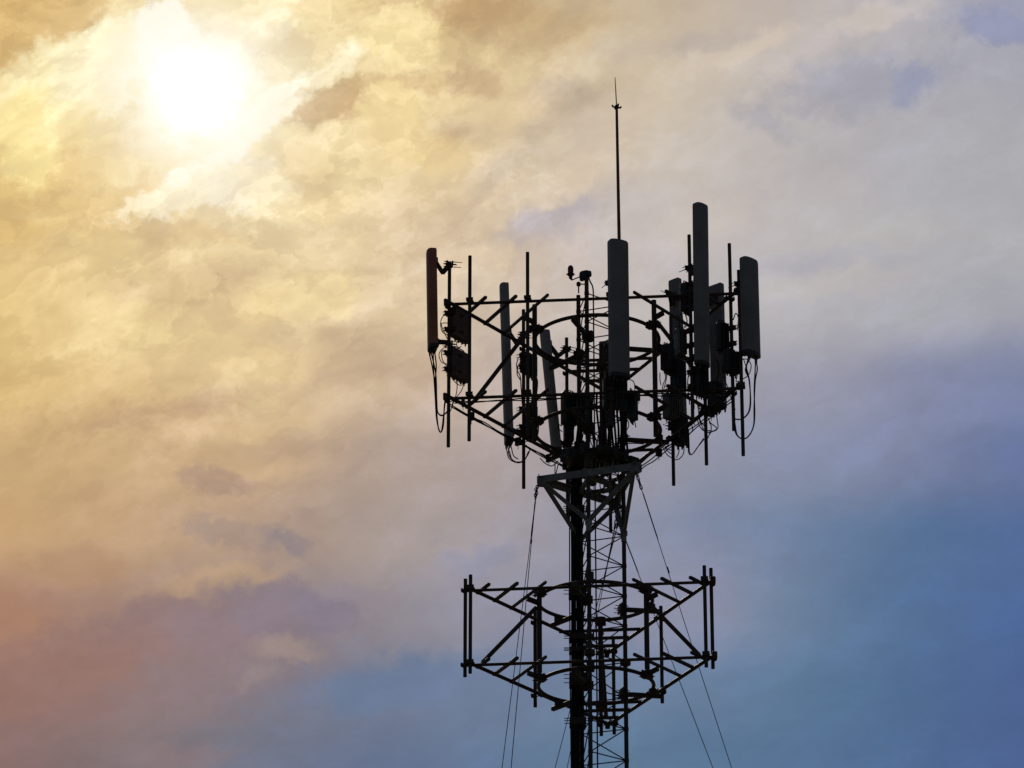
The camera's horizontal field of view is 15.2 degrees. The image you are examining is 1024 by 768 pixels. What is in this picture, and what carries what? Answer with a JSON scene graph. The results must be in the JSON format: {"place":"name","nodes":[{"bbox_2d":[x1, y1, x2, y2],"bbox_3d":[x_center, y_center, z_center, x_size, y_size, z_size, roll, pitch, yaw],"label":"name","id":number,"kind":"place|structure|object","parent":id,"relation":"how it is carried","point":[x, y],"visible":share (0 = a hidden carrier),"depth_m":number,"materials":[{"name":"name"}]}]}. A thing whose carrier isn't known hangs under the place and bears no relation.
{"place":"outdoors","nodes":[
{"label":"outdoors","id":0,"kind":"place"},
{"bbox_2d":[0,0,1023,767],"label":"sky","id":1,"kind":"structure","parent":0,"point":[240,527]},
{"bbox_3d":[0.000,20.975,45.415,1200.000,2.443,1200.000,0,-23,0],"label":"ground","id":2,"kind":"structure","parent":0,"visible":0},
{"bbox_2d":[563,276,630,767],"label":"lattice mast","id":3,"kind":"object","parent":2,"relation":"on","point":[588,650],"visible":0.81,"depth_m":53.09,"materials":[{"name":"metal"}]},
{"bbox_2d":[569,468,570,761],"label":"feeder cable","id":4,"kind":"object","parent":3,"relation":"attached to","point":[569,627],"visible":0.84,"depth_m":53.14,"materials":[{"name":"rubber"}]},
{"bbox_2d":[570,467,573,767],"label":"feeder cable","id":5,"kind":"object","parent":3,"relation":"attached to","point":[572,702],"visible":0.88,"depth_m":53.02,"materials":[{"name":"rubber"}]},
{"bbox_2d":[566,265,579,280],"bbox_3d":[0.906,-1.577,54.575,0.271,0.237,0.115,0,-23,0],"label":"warning light","id":6,"kind":"object","parent":3,"relation":"attached to","point":[570,274],"visible":1,"depth_m":54.54,"materials":[{"name":"metal"}]},
{"bbox_2d":[572,467,576,767],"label":"feeder cable","id":7,"kind":"object","parent":3,"relation":"attached to","point":[574,600],"visible":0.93,"depth_m":53.20,"materials":[{"name":"rubber"}]},
{"bbox_2d":[574,484,575,765],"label":"feeder cable","id":8,"kind":"object","parent":3,"relation":"attached to","point":[574,713],"visible":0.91,"depth_m":52.68,"materials":[{"name":"rubber"}]},
{"bbox_2d":[575,467,578,767],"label":"feeder cable","id":9,"kind":"object","parent":3,"relation":"attached to","point":[577,558],"visible":0.83,"depth_m":53.26,"materials":[{"name":"rubber"}]},
{"bbox_2d":[578,467,581,767],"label":"feeder cable","id":10,"kind":"object","parent":3,"relation":"attached to","point":[580,691],"visible":0.81,"depth_m":53.13,"materials":[{"name":"rubber"}]},
{"bbox_2d":[580,467,583,767],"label":"feeder cable","id":11,"kind":"object","parent":3,"relation":"attached to","point":[583,628],"visible":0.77,"depth_m":53.12,"materials":[{"name":"rubber"}]},
{"bbox_2d":[576,270,591,292],"bbox_3d":[1.024,-1.452,54.551,0.217,0.350,0.124,-8,-24,19],"label":"junction box","id":12,"kind":"object","parent":3,"relation":"attached to","point":[584,274],"visible":1,"depth_m":54.54,"materials":[{"name":"plastic"}]},
{"bbox_2d":[460,565,717,735],"bbox_3d":[1.032,3.635,53.186,3.467,1.782,3.222,0,-23,0],"label":"antenna frame","id":13,"kind":"object","parent":3,"relation":"attached to","point":[541,590],"visible":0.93,"depth_m":52.35,"materials":[{"name":"metal"}]},
{"bbox_2d":[537,461,640,545],"bbox_3d":[1.066,1.778,53.632,1.437,0.920,1.504,0,-23,0],"label":"guy bracket","id":14,"kind":"object","parent":3,"relation":"attached to","point":[549,483],"visible":0.92,"depth_m":53.46,"materials":[{"name":"metal"}]},
{"bbox_2d":[502,484,538,766],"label":"guy wire","id":15,"kind":"object","parent":14,"relation":"attached to","point":[536,491],"visible":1,"depth_m":51.83,"materials":[{"name":"black metal"}]},
{"bbox_2d":[511,487,536,767],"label":"guy wire","id":16,"kind":"object","parent":14,"relation":"attached to","point":[522,640],"visible":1,"depth_m":51.12,"materials":[{"name":"black metal"}]},
{"bbox_2d":[555,510,620,767],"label":"guy wire","id":17,"kind":"object","parent":14,"relation":"attached to","point":[592,623],"visible":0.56,"depth_m":54.54,"materials":[{"name":"black metal"}]},
{"bbox_2d":[567,518,616,767],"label":"guy wire","id":18,"kind":"object","parent":14,"relation":"attached to","point":[615,523],"visible":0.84,"depth_m":54.38,"materials":[{"name":"black metal"}]},
{"bbox_2d":[614,512,712,767],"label":"guy wire","id":19,"kind":"object","parent":14,"relation":"attached to","point":[667,650],"visible":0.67,"depth_m":53.41,"materials":[{"name":"black metal"}]},
{"bbox_2d":[635,471,731,767],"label":"guy wire","id":20,"kind":"object","parent":14,"relation":"attached to","point":[638,480],"visible":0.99,"depth_m":52.68,"materials":[{"name":"black metal"}]},
{"bbox_2d":[443,234,744,531],"bbox_3d":[1.127,0.178,54.788,4.171,3.354,3.917,0,-23,0],"label":"antenna frame","id":21,"kind":"object","parent":3,"relation":"attached to","point":[569,459],"visible":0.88,"depth_m":53.70,"materials":[{"name":"metal"}]},
{"bbox_2d":[426,248,461,355],"bbox_3d":[-0.959,-1.149,53.850,0.508,1.572,0.268,0,-23,0],"label":"panel antenna","id":22,"kind":"object","parent":21,"relation":"attached to","point":[433,265],"visible":1,"depth_m":53.75,"materials":[{"name":"plastic"}]},
{"bbox_2d":[429,356,446,415],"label":"jumper cable","id":23,"kind":"object","parent":22,"relation":"hanging from","point":[435,389],"visible":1,"depth_m":53.33,"materials":[{"name":"rubber"}]},
{"bbox_2d":[433,354,444,432],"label":"jumper cable","id":24,"kind":"object","parent":22,"relation":"hanging from","point":[435,407],"visible":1,"depth_m":53.23,"materials":[{"name":"rubber"}]},
{"bbox_2d":[431,352,446,415],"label":"jumper cable","id":25,"kind":"object","parent":22,"relation":"hanging from","point":[436,379],"visible":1,"depth_m":53.43,"materials":[{"name":"rubber"}]},
{"bbox_2d":[434,351,445,430],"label":"jumper cable","id":26,"kind":"object","parent":22,"relation":"hanging from","point":[435,383],"visible":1,"depth_m":53.39,"materials":[{"name":"rubber"}]},
{"bbox_2d":[442,346,467,385],"bbox_3d":[-0.770,-0.271,53.666,0.185,0.540,0.443,-16,-28,34],"label":"radio unit","id":27,"kind":"object","parent":21,"relation":"attached to","point":[458,367],"visible":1,"depth_m":53.61,"materials":[{"name":"metal"}]},
{"bbox_2d":[443,307,467,346],"bbox_3d":[-0.769,-0.829,53.905,0.185,0.550,0.449,-16,-28,34],"label":"radio unit","id":28,"kind":"object","parent":21,"relation":"attached to","point":[458,327],"visible":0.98,"depth_m":53.83,"materials":[{"name":"metal"}]},
{"bbox_2d":[449,403,561,464],"bbox_3d":[0.096,0.816,54.525,0.016,0.040,3.365,-15,-27,32],"label":"jumper cable","id":29,"kind":"object","parent":21,"relation":"attached to","point":[495,429],"visible":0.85,"depth_m":53.97,"materials":[{"name":"rubber"}]},
{"bbox_2d":[499,282,531,448],"bbox_3d":[0.077,-0.258,55.105,0.522,2.532,0.202,4,-23,-9],"label":"panel antenna","id":30,"kind":"object","parent":21,"relation":"attached to","point":[505,350],"visible":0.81,"depth_m":54.99,"materials":[{"name":"plastic"}]},
{"bbox_2d":[506,448,529,462],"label":"jumper cable","id":31,"kind":"object","parent":30,"relation":"hanging from","point":[512,460],"visible":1,"depth_m":54.57,"materials":[{"name":"rubber"}]},
{"bbox_2d":[450,406,584,477],"bbox_3d":[0.121,0.839,54.497,0.016,0.044,3.365,-15,-27,32],"label":"jumper cable","id":32,"kind":"object","parent":21,"relation":"attached to","point":[508,436],"visible":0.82,"depth_m":54.32,"materials":[{"name":"rubber"}]},
{"bbox_2d":[452,407,583,477],"bbox_3d":[0.145,0.858,54.469,0.016,0.038,3.364,-15,-27,32],"label":"jumper cable","id":33,"kind":"object","parent":21,"relation":"attached to","point":[512,439],"visible":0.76,"depth_m":54.24,"materials":[{"name":"rubber"}]},
{"bbox_2d":[516,358,521,401],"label":"jumper cable","id":34,"kind":"object","parent":21,"relation":"hanging from","point":[520,377],"visible":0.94,"depth_m":55.06,"materials":[{"name":"rubber"}]},
{"bbox_2d":[454,408,584,478],"bbox_3d":[0.170,0.882,54.441,0.016,0.041,3.365,-15,-27,32],"label":"jumper cable","id":35,"kind":"object","parent":21,"relation":"attached to","point":[511,439],"visible":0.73,"depth_m":54.21,"materials":[{"name":"rubber"}]},
{"bbox_2d":[516,350,537,380],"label":"radio unit","id":36,"kind":"object","parent":21,"relation":"attached to","point":[520,359],"visible":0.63,"depth_m":55.16,"materials":[{"name":"paint"}]},
{"bbox_2d":[516,403,537,438],"bbox_3d":[0.223,0.516,54.893,0.185,0.596,0.309,-16,-28,34],"label":"radio unit","id":37,"kind":"object","parent":21,"relation":"attached to","point":[523,424],"visible":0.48,"depth_m":54.81,"materials":[{"name":"paint"}]},
{"bbox_2d":[540,329,573,449],"bbox_3d":[0.685,0.156,55.875,0.588,1.941,0.172,10,-25,-23],"label":"panel antenna","id":38,"kind":"object","parent":21,"relation":"attached to","point":[547,346],"visible":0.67,"depth_m":55.80,"materials":[{"name":"plastic"}]},
{"bbox_2d":[563,425,573,444],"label":"radio unit","id":39,"kind":"object","parent":21,"relation":"attached to","point":[568,434],"visible":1,"depth_m":55.55,"materials":[{"name":"paint"}]},
{"bbox_2d":[561,389,576,428],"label":"radio unit","id":40,"kind":"object","parent":21,"relation":"attached to","point":[568,418],"visible":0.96,"depth_m":55.59,"materials":[{"name":"paint"}]},
{"bbox_2d":[562,447,578,454],"bbox_3d":[0.836,1.032,54.145,0.232,0.268,0.152,-8,-24,18],"label":"junction box","id":41,"kind":"object","parent":21,"relation":"attached to","point":[564,451],"visible":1,"depth_m":54.12,"materials":[{"name":"paint"}]},
{"bbox_2d":[575,396,579,467],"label":"jumper cable","id":42,"kind":"object","parent":21,"relation":"attached to","point":[578,424],"visible":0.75,"depth_m":54.12,"materials":[{"name":"rubber"}]},
{"bbox_2d":[580,395,584,467],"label":"jumper cable","id":43,"kind":"object","parent":21,"relation":"attached to","point":[583,466],"visible":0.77,"depth_m":54.07,"materials":[{"name":"rubber"}]},
{"bbox_2d":[454,392,729,403],"bbox_3d":[1.099,0.191,52.971,3.811,0.044,0.016,-2,-23,5],"label":"jumper cable","id":44,"kind":"object","parent":21,"relation":"attached to","point":[593,398],"visible":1,"depth_m":52.97,"materials":[{"name":"rubber"}]},
{"bbox_2d":[454,391,729,401],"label":"jumper cable","id":45,"kind":"object","parent":21,"relation":"attached to","point":[593,396],"visible":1,"depth_m":53.02,"materials":[{"name":"rubber"}]},
{"bbox_2d":[590,397,593,467],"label":"jumper cable","id":46,"kind":"object","parent":21,"relation":"attached to","point":[591,419],"visible":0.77,"depth_m":54.17,"materials":[{"name":"rubber"}]},
{"bbox_2d":[595,395,600,467],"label":"jumper cable","id":47,"kind":"object","parent":21,"relation":"attached to","point":[599,438],"visible":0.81,"depth_m":54.16,"materials":[{"name":"rubber"}]},
{"bbox_2d":[601,395,605,466],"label":"jumper cable","id":48,"kind":"object","parent":21,"relation":"attached to","point":[604,425],"visible":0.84,"depth_m":54.07,"materials":[{"name":"rubber"}]},
{"bbox_2d":[599,341,613,429],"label":"panel antenna","id":49,"kind":"object","parent":21,"relation":"attached to","point":[606,350],"visible":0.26,"depth_m":57.15,"materials":[{"name":"plastic"}]},
{"bbox_2d":[607,421,610,465],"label":"jumper cable","id":50,"kind":"object","parent":21,"relation":"attached to","point":[608,438],"visible":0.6,"depth_m":53.99,"materials":[{"name":"rubber"}]},
{"bbox_2d":[610,425,613,460],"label":"jumper cable","id":51,"kind":"object","parent":21,"relation":"attached to","point":[612,437],"visible":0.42,"depth_m":53.96,"materials":[{"name":"rubber"}]},
{"bbox_2d":[602,377,627,412],"bbox_3d":[1.430,0.122,52.972,0.340,0.539,0.242,4,-23,-9],"label":"radio unit","id":52,"kind":"object","parent":21,"relation":"attached to","point":[619,403],"visible":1,"depth_m":52.94,"materials":[{"name":"paint"}]},
{"bbox_2d":[613,410,616,464],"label":"jumper cable","id":53,"kind":"object","parent":21,"relation":"attached to","point":[615,434],"visible":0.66,"depth_m":53.97,"materials":[{"name":"rubber"}]},
{"bbox_2d":[602,238,629,382],"bbox_3d":[1.407,-0.956,53.309,0.288,2.125,0.492,11,-25,-24],"label":"panel antenna","id":54,"kind":"object","parent":21,"relation":"attached to","point":[616,282],"visible":1,"depth_m":53.10,"materials":[{"name":"plastic"}]},
{"bbox_2d":[616,410,619,461],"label":"jumper cable","id":55,"kind":"object","parent":21,"relation":"attached to","point":[618,431],"visible":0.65,"depth_m":53.98,"materials":[{"name":"rubber"}]},
{"bbox_2d":[619,411,622,464],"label":"jumper cable","id":56,"kind":"object","parent":21,"relation":"attached to","point":[621,434],"visible":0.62,"depth_m":53.95,"materials":[{"name":"rubber"}]},
{"bbox_2d":[623,411,625,463],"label":"jumper cable","id":57,"kind":"object","parent":21,"relation":"attached to","point":[624,431],"visible":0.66,"depth_m":54.06,"materials":[{"name":"rubber"}]},
{"bbox_2d":[625,412,628,463],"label":"jumper cable","id":58,"kind":"object","parent":21,"relation":"attached to","point":[626,441],"visible":0.68,"depth_m":53.94,"materials":[{"name":"rubber"}]},
{"bbox_2d":[627,388,637,424],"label":"radio unit","id":59,"kind":"object","parent":21,"relation":"attached to","point":[632,412],"visible":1,"depth_m":53.03,"materials":[{"name":"paint"}]},
{"bbox_2d":[629,455,638,462],"bbox_3d":[1.694,1.110,54.059,0.181,0.174,0.112,18,-29,-36],"label":"junction box","id":60,"kind":"object","parent":21,"relation":"attached to","point":[632,459],"visible":0.3,"depth_m":54.01,"materials":[{"name":"paint"}]},
{"bbox_2d":[660,342,675,375],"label":"radio unit","id":61,"kind":"object","parent":21,"relation":"attached to","point":[667,363],"visible":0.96,"depth_m":54.79,"materials":[{"name":"paint"}]},
{"bbox_2d":[662,392,679,423],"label":"radio unit","id":62,"kind":"object","parent":21,"relation":"attached to","point":[669,415],"visible":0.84,"depth_m":54.57,"materials":[{"name":"grey paint"}]},
{"bbox_2d":[660,277,687,449],"bbox_3d":[2.305,-0.333,55.152,0.192,2.620,0.468,-21,-31,40],"label":"panel antenna","id":63,"kind":"object","parent":21,"relation":"attached to","point":[674,288],"visible":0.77,"depth_m":55.46,"materials":[{"name":"plastic"}]},
{"bbox_2d":[665,358,686,392],"bbox_3d":[2.327,-0.095,54.922,0.168,0.556,0.323,18,-29,-36],"label":"radio unit","id":64,"kind":"object","parent":21,"relation":"attached to","point":[678,378],"visible":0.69,"depth_m":54.80,"materials":[{"name":"paint"}]},
{"bbox_2d":[666,415,687,446],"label":"radio unit","id":65,"kind":"object","parent":21,"relation":"attached to","point":[681,421],"visible":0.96,"depth_m":54.58,"materials":[{"name":"paint"}]},
{"bbox_2d":[625,394,729,474],"bbox_3d":[2.317,0.742,54.343,0.016,0.039,3.284,10,-25,-23],"label":"jumper cable","id":66,"kind":"object","parent":21,"relation":"attached to","point":[685,429],"visible":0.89,"depth_m":54.04,"materials":[{"name":"rubber"}]},
{"bbox_2d":[674,326,693,359],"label":"radio unit","id":67,"kind":"object","parent":21,"relation":"attached to","point":[681,345],"visible":1,"depth_m":53.20,"materials":[{"name":"grey paint"}]},
{"bbox_2d":[641,398,731,466],"bbox_3d":[2.344,0.773,54.344,0.016,0.041,3.284,10,-25,-23],"label":"jumper cable","id":68,"kind":"object","parent":21,"relation":"attached to","point":[686,431],"visible":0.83,"depth_m":54.07,"materials":[{"name":"rubber"}]},
{"bbox_2d":[680,280,693,316],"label":"radio unit","id":69,"kind":"object","parent":21,"relation":"attached to","point":[684,305],"visible":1,"depth_m":53.48,"materials":[{"name":"paint"}]},
{"bbox_2d":[641,400,733,469],"bbox_3d":[2.371,0.806,54.343,0.016,0.042,3.283,10,-25,-23],"label":"jumper cable","id":70,"kind":"object","parent":21,"relation":"attached to","point":[686,436],"visible":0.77,"depth_m":54.18,"materials":[{"name":"rubber"}]},
{"bbox_2d":[679,202,709,371],"bbox_3d":[2.519,-1.307,53.352,0.482,2.501,0.238,-21,-31,41],"label":"panel antenna","id":71,"kind":"object","parent":21,"relation":"attached to","point":[698,270],"visible":1,"depth_m":53.18,"materials":[{"name":"plastic"}]},
{"bbox_2d":[686,357,689,404],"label":"jumper cable","id":72,"kind":"object","parent":71,"relation":"hanging from","point":[687,382],"visible":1,"depth_m":52.98,"materials":[{"name":"rubber"}]},
{"bbox_2d":[687,427,703,454],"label":"jumper cable","id":73,"kind":"object","parent":21,"relation":"hanging from","point":[688,443],"visible":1,"depth_m":53.42,"materials":[{"name":"rubber"}]},
{"bbox_2d":[688,429,703,454],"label":"jumper cable","id":74,"kind":"object","parent":21,"relation":"hanging from","point":[689,442],"visible":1,"depth_m":53.42,"materials":[{"name":"rubber"}]},
{"bbox_2d":[685,365,708,400],"bbox_3d":[2.548,-0.036,52.926,0.266,0.525,0.221,18,-29,-36],"label":"radio unit","id":75,"kind":"object","parent":21,"relation":"attached to","point":[701,379],"visible":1,"depth_m":52.85,"materials":[{"name":"paint"}]},
{"bbox_2d":[696,398,704,425],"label":"jumper cable","id":76,"kind":"object","parent":75,"relation":"attached to","point":[699,413],"visible":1,"depth_m":52.80,"materials":[{"name":"rubber"}]},
{"bbox_2d":[699,379,722,415],"bbox_3d":[2.755,0.207,53.756,0.168,0.531,0.394,21,-31,-41],"label":"radio unit","id":77,"kind":"object","parent":21,"relation":"attached to","point":[711,398],"visible":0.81,"depth_m":53.63,"materials":[{"name":"paint"}]},
{"bbox_2d":[701,412,718,432],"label":"jumper cable","id":78,"kind":"object","parent":77,"relation":"hanging from","point":[715,429],"visible":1,"depth_m":53.51,"materials":[{"name":"rubber"}]},
{"bbox_2d":[707,417,716,439],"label":"jumper cable","id":79,"kind":"object","parent":21,"relation":"hanging from","point":[712,431],"visible":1,"depth_m":53.51,"materials":[{"name":"rubber"}]},
{"bbox_2d":[700,282,726,413],"bbox_3d":[2.788,-0.555,54.218,0.233,1.972,0.501,-19,-30,38],"label":"panel antenna","id":80,"kind":"object","parent":21,"relation":"attached to","point":[716,315],"visible":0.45,"depth_m":54.42,"materials":[{"name":"plastic"}]},
{"bbox_2d":[715,320,737,354],"bbox_3d":[2.982,-0.665,53.421,0.218,0.532,0.253,13,-26,-27],"label":"radio unit","id":81,"kind":"object","parent":21,"relation":"attached to","point":[723,328],"visible":1,"depth_m":53.40,"materials":[{"name":"paint"}]},
{"bbox_2d":[723,347,738,378],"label":"radio unit","id":82,"kind":"object","parent":21,"relation":"attached to","point":[730,366],"visible":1,"depth_m":53.07,"materials":[{"name":"paint"}]},
{"bbox_2d":[728,256,760,361],"bbox_3d":[3.185,-0.988,53.158,0.456,1.516,0.304,-21,-31,41],"label":"panel antenna","id":83,"kind":"object","parent":21,"relation":"attached to","point":[748,284],"visible":1,"depth_m":52.99,"materials":[{"name":"plastic"}]},
{"bbox_2d":[733,357,750,419],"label":"jumper cable","id":84,"kind":"object","parent":83,"relation":"hanging from","point":[749,390],"visible":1,"depth_m":52.70,"materials":[{"name":"rubber"}]},
{"bbox_2d":[734,360,755,438],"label":"jumper cable","id":85,"kind":"object","parent":83,"relation":"hanging from","point":[754,407],"visible":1,"depth_m":52.57,"materials":[{"name":"rubber"}]},
{"bbox_2d":[734,362,757,434],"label":"jumper cable","id":86,"kind":"object","parent":83,"relation":"hanging from","point":[754,398],"visible":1,"depth_m":52.66,"materials":[{"name":"rubber"}]},
{"bbox_2d":[745,359,750,417],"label":"jumper cable","id":87,"kind":"object","parent":83,"relation":"hanging from","point":[749,386],"visible":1,"depth_m":52.76,"materials":[{"name":"rubber"}]},
{"bbox_2d":[612,79,621,238],"bbox_3d":[1.532,-2.423,55.478,0.151,4.526,0.169,0,-23,0],"label":"lightning rod","id":88,"kind":"object","parent":3,"relation":"attached to","point":[616,107],"visible":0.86,"depth_m":55.77,"materials":[{"name":"metal"}]}
]}

